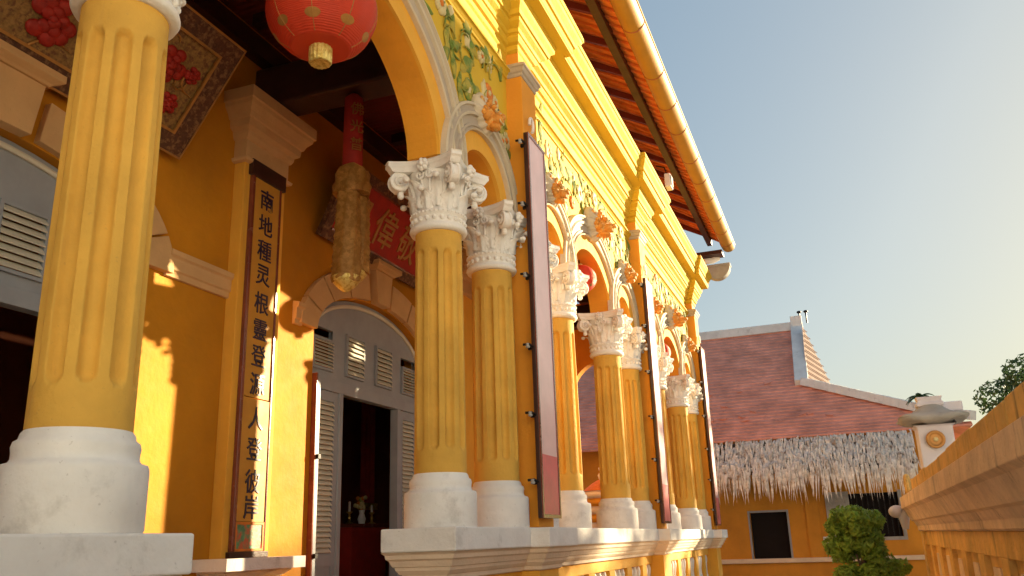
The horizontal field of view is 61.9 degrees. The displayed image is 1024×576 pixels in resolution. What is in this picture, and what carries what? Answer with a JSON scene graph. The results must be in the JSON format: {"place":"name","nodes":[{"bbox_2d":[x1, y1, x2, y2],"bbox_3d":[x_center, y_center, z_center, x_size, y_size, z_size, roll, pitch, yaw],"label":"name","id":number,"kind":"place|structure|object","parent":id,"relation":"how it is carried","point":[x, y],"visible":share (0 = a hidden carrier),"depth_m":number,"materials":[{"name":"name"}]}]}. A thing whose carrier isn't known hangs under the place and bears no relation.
{"place":"outdoors","nodes":[
{"label":"outdoors","id":0,"kind":"place"},
{"bbox_2d":[315,355,330,484],"bbox_3d":[-3.320,2.503,14.953,0.080,2.600,0.600,-8,-18,19],"label":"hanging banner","id":1,"kind":"object","parent":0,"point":[323,404],"visible":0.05,"depth_m":15.08,"materials":[{"name":"red fabric"}]},
{"bbox_2d":[0,0,734,575],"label":"temple hall","id":2,"kind":"structure","parent":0,"point":[122,252],"depth_m":8.82,"materials":[{"name":"yellow paint"}]},
{"bbox_2d":[0,136,57,315],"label":"door","id":3,"kind":"structure","parent":2,"relation":"in","point":[27,181],"depth_m":6.74,"materials":[{"name":"grey paint"}]},
{"bbox_2d":[0,0,246,159],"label":"carved panel","id":4,"kind":"object","parent":2,"relation":"attached to","point":[205,56],"visible":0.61,"depth_m":7.78,"materials":[{"name":"brown wood"}]},
{"bbox_2d":[225,158,285,558],"bbox_3d":[-2.650,0.653,8.929,0.059,4.140,0.600,-8,-18,19],"label":"couplet plaque","id":5,"kind":"object","parent":2,"relation":"on","point":[248,512],"visible":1,"depth_m":8.85,"materials":[{"name":"brown paint"}]},
{"bbox_2d":[265,0,377,68],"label":"lantern","id":6,"kind":"object","parent":2,"relation":"hanging from","point":[321,34],"visible":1,"depth_m":6.31,"materials":[{"name":"red fabric"}]},
{"bbox_2d":[330,93,371,292],"bbox_3d":[-1.732,-1.512,9.280,0.419,3.290,0.447,1,-17,-10],"label":"hanging pennant","id":7,"kind":"object","parent":2,"relation":"hanging from","point":[351,191],"visible":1,"depth_m":8.96,"materials":[{"name":"gold fabric"}]},
{"bbox_2d":[305,301,414,575],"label":"door","id":8,"kind":"structure","parent":2,"relation":"in","point":[345,321],"depth_m":11.02,"materials":[{"name":"grey paint"}]},
{"bbox_2d":[339,524,388,575],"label":"altar table","id":9,"kind":"object","parent":2,"relation":"on","point":[360,550],"visible":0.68,"depth_m":13.39,"materials":[{"name":"red fabric"}]},
{"bbox_2d":[345,501,352,523],"bbox_3d":[-2.570,3.551,13.490,0.140,0.350,0.140,-8,-18,19],"label":"candlestick","id":10,"kind":"object","parent":9,"relation":"on","point":[349,512],"visible":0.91,"depth_m":13.46,"materials":[{"name":"gold metal"}]},
{"bbox_2d":[353,495,366,523],"bbox_3d":[-2.456,3.586,13.785,0.199,0.445,0.266,4,-18,-20],"label":"flower vase","id":11,"kind":"object","parent":9,"relation":"on","point":[361,506],"visible":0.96,"depth_m":13.74,"materials":[{"name":"white ceramic"}]},
{"bbox_2d":[368,505,374,523],"bbox_3d":[-2.320,3.749,14.114,0.140,0.310,0.140,-8,-18,19],"label":"candlestick","id":12,"kind":"object","parent":9,"relation":"on","point":[371,513],"visible":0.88,"depth_m":14.08,"materials":[{"name":"gold metal"}]},
{"bbox_2d":[315,170,415,288],"bbox_3d":[-1.624,-0.721,11.975,0.519,0.952,3.200,-8,-18,19],"label":"signboard","id":13,"kind":"object","parent":2,"relation":"attached to","point":[392,242],"visible":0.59,"depth_m":11.67,"materials":[{"name":"red paint"}]},
{"bbox_2d":[358,402,377,509],"bbox_3d":[-2.750,2.913,16.391,0.080,2.600,0.600,-8,-18,19],"label":"hanging banner","id":14,"kind":"object","parent":2,"relation":"hanging from","point":[367,472],"visible":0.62,"depth_m":16.28,"materials":[{"name":"red fabric"}]},
{"bbox_2d":[515,117,561,518],"bbox_3d":[0.265,0.163,9.155,0.124,4.461,0.662,-8,-18,19],"label":"couplet board","id":15,"kind":"object","parent":2,"relation":"attached to","point":[544,413],"visible":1,"depth_m":9.03,"materials":[{"name":"brown wood"}]},
{"bbox_2d":[578,260,596,296],"bbox_3d":[1.012,-0.155,12.706,0.483,0.575,0.483,-8,-18,19],"label":"lantern","id":16,"kind":"object","parent":2,"relation":"hanging from","point":[587,270],"visible":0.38,"depth_m":12.54,"materials":[{"name":"red fabric"}]},
{"bbox_2d":[638,265,671,523],"bbox_3d":[2.418,1.713,14.592,0.124,4.461,0.662,-8,-18,19],"label":"couplet board","id":17,"kind":"object","parent":2,"relation":"attached to","point":[660,459],"visible":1,"depth_m":14.46,"materials":[{"name":"brown wood"}]},
{"bbox_2d":[656,165,673,190],"bbox_3d":[2.981,-2.177,16.686,0.288,0.532,0.260,-8,-18,19],"label":"eave floodlight","id":18,"kind":"object","parent":2,"relation":"attached to","point":[668,180],"visible":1,"depth_m":16.53,"materials":[{"name":"white metal"}]},
{"bbox_2d":[664,344,670,356],"bbox_3d":[3.062,1.338,17.878,0.512,0.611,0.512,-8,-18,19],"label":"lantern","id":19,"kind":"object","parent":2,"relation":"hanging from","point":[667,349],"visible":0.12,"depth_m":17.71,"materials":[{"name":"red fabric"}]},
{"bbox_2d":[696,336,721,525],"bbox_3d":[4.609,3.291,20.129,0.124,4.461,0.662,-8,-18,19],"label":"couplet board","id":20,"kind":"object","parent":2,"relation":"attached to","point":[707,417],"visible":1,"depth_m":20.00,"materials":[{"name":"brown wood"}]},
{"bbox_2d":[577,310,975,575],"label":"hall","id":21,"kind":"structure","parent":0,"point":[766,382],"depth_m":28.20,"materials":[{"name":"red tile"}]},
{"bbox_2d":[714,429,920,504],"bbox_3d":[8.819,5.720,26.800,7.161,2.252,2.651,-8,-18,19],"label":"thatched awning","id":22,"kind":"object","parent":21,"relation":"attached to","point":[887,453],"visible":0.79,"depth_m":25.96,"materials":[{"name":"beige plant"}]},
{"bbox_2d":[824,490,907,539],"bbox_3d":[11.161,7.408,26.894,2.270,1.980,0.200,-8,-18,19],"label":"window","id":23,"kind":"structure","parent":21,"relation":"in","point":[843,500],"depth_m":27.17,"materials":[{"name":"black metal"}]},
{"bbox_2d":[576,0,1023,427],"label":"sky","id":24,"kind":"structure","parent":0,"point":[863,160],"materials":[{"name":"blue"}]},
{"bbox_2d":[905,393,933,404],"bbox_3d":[11.364,5.365,22.910,0.782,5.107,0.802,-8,-18,19],"label":"palm tree","id":25,"kind":"object","parent":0,"point":[910,399],"visible":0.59,"depth_m":23.54,"materials":[{"name":"green plant"}]},
{"bbox_2d":[888,381,1023,575],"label":"boundary wall","id":26,"kind":"structure","parent":0,"point":[962,503],"depth_m":5.62,"materials":[{"name":"paint"}]},
{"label":"ground","id":27,"kind":"structure","parent":0,"visible":0},
{"bbox_2d":[584,468,600,527],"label":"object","id":28,"kind":"object","parent":27,"relation":"on","point":[592,491],"visible":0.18,"depth_m":21.89,"materials":[{"name":"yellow paint"}]},
{"bbox_2d":[821,504,913,575],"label":"topiary shrub","id":29,"kind":"object","parent":27,"relation":"on","point":[855,530],"visible":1,"depth_m":11.39,"materials":[{"name":"green plant"}]},
{"bbox_2d":[896,395,969,468],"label":"gate pillar","id":30,"kind":"structure","parent":27,"relation":"on","point":[930,421],"depth_m":12.47,"materials":[{"name":"paint"}]},
{"bbox_2d":[972,353,1023,414],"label":"tree","id":31,"kind":"object","parent":27,"relation":"on","point":[1015,377],"visible":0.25,"depth_m":35.89,"materials":[{"name":"green plant"}]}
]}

